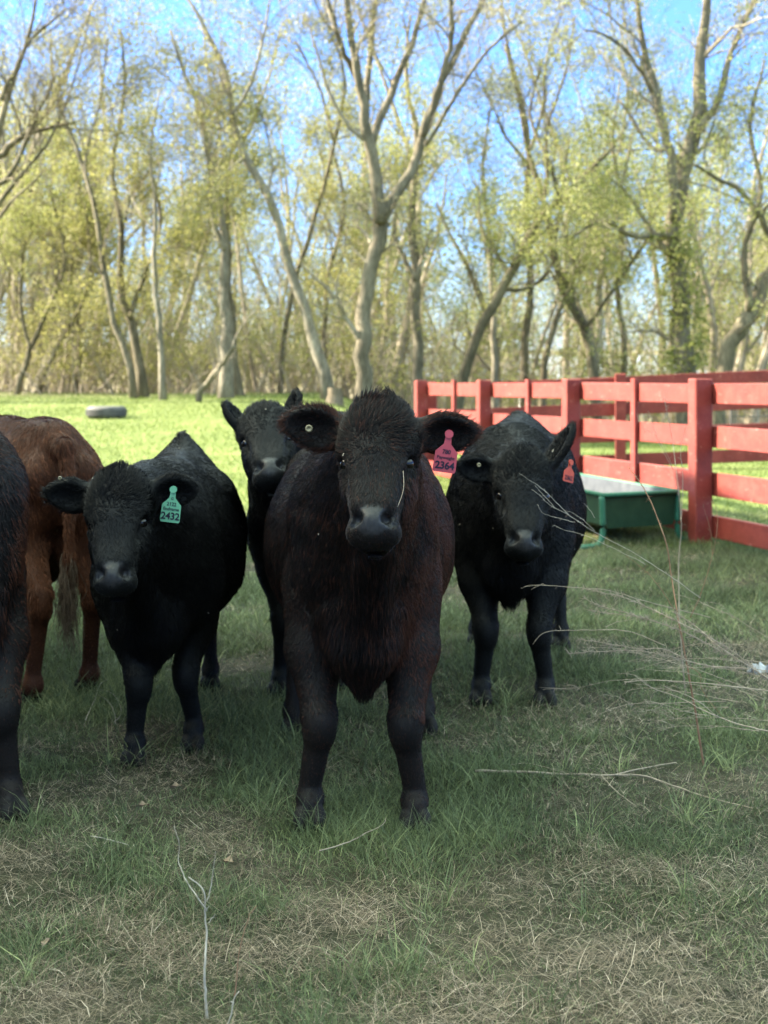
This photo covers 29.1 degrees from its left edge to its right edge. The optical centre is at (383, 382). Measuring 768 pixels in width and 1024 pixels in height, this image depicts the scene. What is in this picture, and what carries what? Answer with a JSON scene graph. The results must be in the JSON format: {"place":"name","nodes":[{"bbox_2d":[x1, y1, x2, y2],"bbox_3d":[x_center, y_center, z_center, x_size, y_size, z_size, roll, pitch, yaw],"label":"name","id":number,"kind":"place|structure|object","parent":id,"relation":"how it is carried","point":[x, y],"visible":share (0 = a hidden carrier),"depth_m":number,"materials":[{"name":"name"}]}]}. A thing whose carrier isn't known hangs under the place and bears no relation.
{"place":"outdoors","nodes":[
{"label":"outdoors","id":0,"kind":"place"},
{"bbox_2d":[0,342,759,417],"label":"hill","id":1,"kind":"structure","parent":0,"point":[299,373],"depth_m":105.65,"materials":[{"name":"green plant"}]},
{"bbox_2d":[0,393,767,1023],"bbox_3d":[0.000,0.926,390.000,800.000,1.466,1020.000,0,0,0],"label":"ground","id":2,"kind":"structure","parent":0,"point":[192,819],"depth_m":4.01,"materials":[{"name":"green plant"}]},
{"bbox_2d":[0,431,31,824],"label":"cow","id":3,"kind":"object","parent":2,"relation":"on","point":[15,637],"visible":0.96,"depth_m":4.38},
{"bbox_2d":[0,414,103,705],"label":"cow","id":4,"kind":"object","parent":2,"relation":"on","point":[48,449],"visible":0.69,"depth_m":5.97},
{"bbox_2d":[0,99,127,394],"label":"tree","id":5,"kind":"object","parent":2,"relation":"on","point":[28,225],"visible":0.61,"depth_m":35.19,"materials":[{"name":"green plant"}]},
{"bbox_2d":[7,127,151,393],"bbox_3d":[-7.368,-2.950,35.981,3.540,6.771,4.064,0,0,-30],"label":"tree","id":6,"kind":"object","parent":2,"relation":"on","point":[90,242],"visible":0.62,"depth_m":35.70,"materials":[{"name":"green plant"}]},
{"bbox_2d":[18,97,140,393],"bbox_3d":[-7.503,-3.247,37.237,3.039,7.365,3.581,0,0,0],"label":"tree","id":7,"kind":"object","parent":2,"relation":"on","point":[77,321],"visible":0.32,"depth_m":37.06,"materials":[{"name":"green plant"}]},
{"bbox_2d":[0,0,179,218],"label":"tree","id":8,"kind":"object","parent":2,"relation":"on","point":[8,87],"visible":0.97,"depth_m":30.52,"materials":[{"name":"green plant"}]},
{"bbox_2d":[0,0,188,398],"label":"tree","id":9,"kind":"object","parent":2,"relation":"on","point":[132,388],"visible":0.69,"depth_m":32.78,"materials":[{"name":"green plant"}]},
{"bbox_2d":[85,679,120,723],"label":"curled twig","id":10,"kind":"object","parent":2,"relation":"on","point":[105,699],"visible":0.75,"depth_m":5.82,"materials":[{"name":"grey wood"}]},
{"bbox_2d":[86,406,126,418],"bbox_3d":[-4.785,0.512,25.500,0.704,0.205,0.704,0,0,0],"label":"old tyre","id":11,"kind":"object","parent":2,"relation":"on","point":[101,412],"visible":0.99,"depth_m":25.21,"materials":[{"name":"rubber"}]},
{"bbox_2d":[90,836,127,844],"bbox_3d":[-0.758,1.269,4.098,0.155,0.006,0.010,0,0,37],"label":"straw","id":12,"kind":"object","parent":2,"relation":"on","point":[107,839],"visible":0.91,"depth_m":4.11,"materials":[{"name":"beige plant"}]},
{"bbox_2d":[37,430,247,767],"bbox_3d":[-0.835,0.764,5.462,0.579,1.117,2.058,0,0,0],"label":"cow","id":13,"kind":"object","parent":2,"relation":"on","point":[167,531],"visible":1,"depth_m":4.97},
{"bbox_2d":[71,23,235,399],"bbox_3d":[-4.911,-3.672,32.091,3.244,8.415,3.161,0,0,0],"label":"tree","id":14,"kind":"object","parent":2,"relation":"on","point":[161,359],"visible":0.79,"depth_m":31.75,"materials":[{"name":"green plant"}]},
{"bbox_2d":[76,0,241,397],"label":"tree","id":15,"kind":"object","parent":2,"relation":"on","point":[141,378],"visible":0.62,"depth_m":33.18,"materials":[{"name":"green plant"}]},
{"bbox_2d":[114,4,275,398],"bbox_3d":[-4.135,-3.877,32.344,2.953,8.778,4.534,0,0,-27],"label":"tree","id":16,"kind":"object","parent":2,"relation":"on","point":[226,383],"visible":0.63,"depth_m":32.05,"materials":[{"name":"green plant"}]},
{"bbox_2d":[174,827,215,1018],"bbox_3d":[-0.386,1.120,3.019,0.112,0.411,0.042,0,0,41],"label":"white twig","id":17,"kind":"object","parent":2,"relation":"on","point":[204,981],"visible":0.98,"depth_m":3.00,"materials":[{"name":"grey wood"}]},
{"bbox_2d":[97,0,333,400],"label":"tree","id":18,"kind":"object","parent":2,"relation":"on","point":[322,368],"visible":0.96,"depth_m":31.07,"materials":[{"name":"green plant"}]},
{"bbox_2d":[145,232,285,401],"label":"tree","id":19,"kind":"object","parent":2,"relation":"on","point":[208,382],"visible":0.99,"depth_m":30.15,"materials":[{"name":"brown plant"}]},
{"bbox_2d":[227,991,238,1023],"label":"white twig","id":20,"kind":"object","parent":2,"relation":"on","point":[232,1002],"visible":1,"depth_m":2.90,"materials":[{"name":"grey wood"}]},
{"bbox_2d":[176,45,301,396],"bbox_3d":[-3.169,-3.764,34.066,2.962,8.560,2.766,0,0,22],"label":"tree","id":21,"kind":"object","parent":2,"relation":"on","point":[238,388],"visible":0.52,"depth_m":33.71,"materials":[{"name":"green plant"}]},
{"bbox_2d":[234,906,255,995],"bbox_3d":[-0.287,1.172,3.051,0.047,0.185,0.008,0,0,0],"label":"dark twig","id":22,"kind":"object","parent":2,"relation":"on","point":[238,955],"visible":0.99,"depth_m":3.05,"materials":[{"name":"brown wood"}]},
{"bbox_2d":[220,384,345,698],"bbox_3d":[-0.288,0.677,6.594,0.691,1.295,2.310,0,0,0],"label":"cow","id":23,"kind":"object","parent":2,"relation":"on","point":[268,452],"visible":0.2,"depth_m":5.71},
{"bbox_2d":[223,0,405,392],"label":"tree","id":24,"kind":"object","parent":2,"relation":"on","point":[340,123],"visible":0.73,"depth_m":36.14,"materials":[{"name":"green plant"}]},
{"bbox_2d":[325,388,344,406],"bbox_3d":[-1.014,0.336,30.000,0.491,0.456,0.499,0,0,0],"label":"tree stump","id":25,"kind":"object","parent":2,"relation":"on","point":[335,396],"visible":0.73,"depth_m":29.86,"materials":[{"name":"brown wood"}]},
{"bbox_2d":[275,96,396,391],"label":"tree","id":26,"kind":"object","parent":2,"relation":"on","point":[328,197],"visible":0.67,"depth_m":38.09,"materials":[{"name":"green plant"}]},
{"bbox_2d":[319,817,385,850],"bbox_3d":[-0.071,1.265,4.139,0.034,0.013,0.333,0,0,33],"label":"curved straw","id":27,"kind":"object","parent":2,"relation":"on","point":[350,841],"visible":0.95,"depth_m":4.08,"materials":[{"name":"beige plant"}]},
{"bbox_2d":[263,385,486,834],"bbox_3d":[-0.079,0.682,4.857,0.672,1.309,2.240,0,0,0],"label":"cow","id":28,"kind":"object","parent":2,"relation":"on","point":[359,564],"visible":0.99,"depth_m":4.25},
{"bbox_2d":[0,0,767,423],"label":"wood","id":29,"kind":"object","parent":2,"relation":"on","point":[758,252],"visible":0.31,"depth_m":43.83,"materials":[{"name":"green plant"}]},
{"bbox_2d":[0,203,767,423],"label":"thicket","id":30,"kind":"object","parent":2,"relation":"on","point":[180,360],"visible":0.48,"depth_m":39.13,"materials":[{"name":"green plant"}]},
{"bbox_2d":[0,391,767,548],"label":"field grass","id":31,"kind":"structure","parent":2,"relation":"on","point":[346,399],"depth_m":24.45,"materials":[{"name":"green plant"}]},
{"bbox_2d":[333,0,478,409],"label":"tree","id":32,"kind":"object","parent":2,"relation":"on","point":[414,270],"visible":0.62,"depth_m":33.22,"materials":[{"name":"green plant"}]},
{"bbox_2d":[271,0,593,399],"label":"tree","id":33,"kind":"object","parent":2,"relation":"on","point":[382,211],"visible":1,"depth_m":29.85,"materials":[{"name":"grey plant"}]},
{"bbox_2d":[406,347,486,408],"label":"farm house","id":34,"kind":"structure","parent":2,"relation":"on","point":[442,369],"depth_m":58.18,"materials":[{"name":"white paint"}]},
{"bbox_2d":[435,48,547,407],"bbox_3d":[2.542,-3.341,36.082,2.913,9.640,2.840,0,0,-41],"label":"tree","id":35,"kind":"object","parent":2,"relation":"on","point":[494,369],"visible":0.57,"depth_m":36.09,"materials":[{"name":"green plant"}]},
{"bbox_2d":[418,0,593,406],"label":"tree","id":36,"kind":"object","parent":2,"relation":"on","point":[524,356],"visible":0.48,"depth_m":36.98,"materials":[{"name":"green plant"}]},
{"bbox_2d":[446,409,586,708],"bbox_3d":[0.561,0.730,6.461,0.632,1.181,2.125,0,0,8],"label":"cow","id":37,"kind":"object","parent":2,"relation":"on","point":[510,541],"visible":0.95,"depth_m":5.88},
{"bbox_2d":[405,0,682,409],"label":"tree","id":38,"kind":"object","parent":2,"relation":"on","point":[516,263],"visible":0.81,"depth_m":31.85,"materials":[{"name":"green plant"}]},
{"bbox_2d":[502,118,637,405],"bbox_3d":[4.881,-2.584,36.729,3.164,8.091,3.342,0,0,20],"label":"tree","id":39,"kind":"object","parent":2,"relation":"on","point":[549,343],"visible":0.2,"depth_m":36.61,"materials":[{"name":"green plant"}]},
{"bbox_2d":[414,378,767,549],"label":"paddock fence","id":40,"kind":"object","parent":2,"relation":"on","point":[703,483],"visible":0.55,"depth_m":12.59,"materials":[{"name":"red paint"}]},
{"bbox_2d":[427,370,767,464],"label":"paddock fence","id":41,"kind":"object","parent":2,"relation":"on","point":[619,410],"visible":0.44,"depth_m":20.27,"materials":[{"name":"red paint"}]},
{"bbox_2d":[533,618,664,645],"bbox_3d":[0.711,0.827,4.902,0.438,0.090,0.032,0,0,-1],"label":"arching weed","id":42,"kind":"object","parent":2,"relation":"on","point":[603,629],"visible":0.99,"depth_m":4.90,"materials":[{"name":"beige plant"}]},
{"bbox_2d":[503,354,706,417],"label":"farm house","id":43,"kind":"structure","parent":2,"relation":"on","point":[587,373],"depth_m":67.87,"materials":[{"name":"white paint"}]},
{"bbox_2d":[449,0,767,423],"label":"tree","id":44,"kind":"object","parent":2,"relation":"on","point":[685,359],"visible":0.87,"depth_m":29.90,"materials":[{"name":"green plant"}]},
{"bbox_2d":[475,0,748,419],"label":"tree","id":45,"kind":"object","parent":2,"relation":"on","point":[592,367],"visible":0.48,"depth_m":32.96,"materials":[{"name":"green plant"}]},
{"bbox_2d":[521,584,709,617],"bbox_3d":[0.827,0.769,5.182,0.724,0.150,0.051,0,0,-16],"label":"arching weed","id":46,"kind":"object","parent":2,"relation":"on","point":[619,593],"visible":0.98,"depth_m":5.17,"materials":[{"name":"beige plant"}]},
{"bbox_2d":[475,762,767,811],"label":"fallen branch","id":47,"kind":"object","parent":2,"relation":"on","point":[507,771],"visible":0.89,"depth_m":4.80,"materials":[{"name":"grey wood"}]},
{"bbox_2d":[553,30,703,376],"bbox_3d":[6.321,-3.878,38.279,4.035,10.698,3.686,0,0,0],"label":"tree","id":48,"kind":"object","parent":2,"relation":"on","point":[623,340],"visible":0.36,"depth_m":37.95,"materials":[{"name":"green plant"}]},
{"bbox_2d":[580,473,687,549],"bbox_3d":[1.591,1.083,13.658,1.144,0.442,4.300,0,0,-13],"label":"feed bunk","id":49,"kind":"object","parent":2,"relation":"on","point":[614,503],"visible":0.38,"depth_m":11.81,"materials":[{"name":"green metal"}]},
{"bbox_2d":[541,594,767,732],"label":"weed tangle","id":50,"kind":"object","parent":2,"relation":"on","point":[680,667],"visible":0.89,"depth_m":4.88,"materials":[{"name":"beige plant"}]},
{"bbox_2d":[643,400,686,696],"bbox_3d":[1.219,0.691,6.244,0.203,1.250,0.199,0,0,37],"label":"dry weed","id":51,"kind":"object","parent":2,"relation":"on","point":[678,565],"visible":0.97,"depth_m":6.23,"materials":[{"name":"brown plant"}]},
{"bbox_2d":[565,584,767,680],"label":"arching weed","id":52,"kind":"object","parent":2,"relation":"on","point":[748,664],"visible":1,"depth_m":4.60,"materials":[{"name":"beige plant"}]},
{"bbox_2d":[581,0,767,424],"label":"tree","id":53,"kind":"object","parent":2,"relation":"on","point":[746,320],"visible":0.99,"depth_m":28.27,"materials":[{"name":"green plant"}]},
{"bbox_2d":[628,467,721,765],"bbox_3d":[0.980,0.794,5.070,0.348,1.017,0.314,0,0,0],"label":"dry weed","id":54,"kind":"object","parent":2,"relation":"on","point":[698,732],"visible":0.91,"depth_m":4.93,"materials":[{"name":"plant"}]},
{"bbox_2d":[623,679,767,690],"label":"arching weed","id":55,"kind":"object","parent":2,"relation":"on","point":[695,682],"visible":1,"depth_m":4.40,"materials":[{"name":"beige plant"}]},
{"bbox_2d":[634,675,767,731],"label":"arching weed","id":56,"kind":"object","parent":2,"relation":"on","point":[757,729],"visible":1,"depth_m":4.31,"materials":[{"name":"beige plant"}]},
{"bbox_2d":[690,499,718,617],"bbox_3d":[1.285,0.706,5.929,0.119,0.475,0.026,0,0,0],"label":"dry weed","id":57,"kind":"object","parent":2,"relation":"on","point":[711,557],"visible":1,"depth_m":5.93,"materials":[{"name":"brown plant"}]},
{"bbox_2d":[730,409,767,423],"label":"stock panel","id":58,"kind":"object","parent":2,"relation":"on","point":[731,416],"visible":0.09,"depth_m":24.01,"materials":[{"name":"metal"}]},
{"bbox_2d":[747,662,767,673],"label":"litter","id":59,"kind":"object","parent":2,"relation":"on","point":[760,666],"visible":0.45,"depth_m":6.66,"materials":[{"name":"white paper"}]},
{"bbox_2d":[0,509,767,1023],"bbox_3d":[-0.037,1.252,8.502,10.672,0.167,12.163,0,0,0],"label":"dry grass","id":60,"kind":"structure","parent":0,"point":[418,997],"depth_m":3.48,"materials":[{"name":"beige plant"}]},
{"bbox_2d":[41,938,49,945],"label":"dead leaf","id":61,"kind":"object","parent":60,"relation":"on","point":[46,940],"visible":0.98,"depth_m":3.30,"materials":[{"name":"beige plant"}]},
{"bbox_2d":[136,800,148,806],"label":"dead leaf","id":62,"kind":"object","parent":60,"relation":"on","point":[142,803],"visible":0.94,"depth_m":4.38,"materials":[{"name":"beige plant"}]},
{"bbox_2d":[170,782,181,787],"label":"dead leaf","id":63,"kind":"object","parent":60,"relation":"on","point":[175,784],"visible":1,"depth_m":4.58,"materials":[{"name":"beige plant"}]},
{"bbox_2d":[221,855,233,863],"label":"dead leaf","id":64,"kind":"object","parent":60,"relation":"on","point":[227,859],"visible":0.89,"depth_m":3.87,"materials":[{"name":"beige plant"}]},
{"bbox_2d":[0,0,767,350],"label":"sky","id":65,"kind":"structure","parent":0,"point":[684,5],"materials":[{"name":"blue"}]},
{"bbox_2d":[522,475,699,597],"bbox_3d":[0.763,0.518,5.001,0.614,0.421,0.027,0,0,0],"label":"arching weed","id":66,"kind":"object","parent":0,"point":[599,534],"visible":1,"depth_m":5.00,"materials":[{"name":"beige plant"}]}
]}

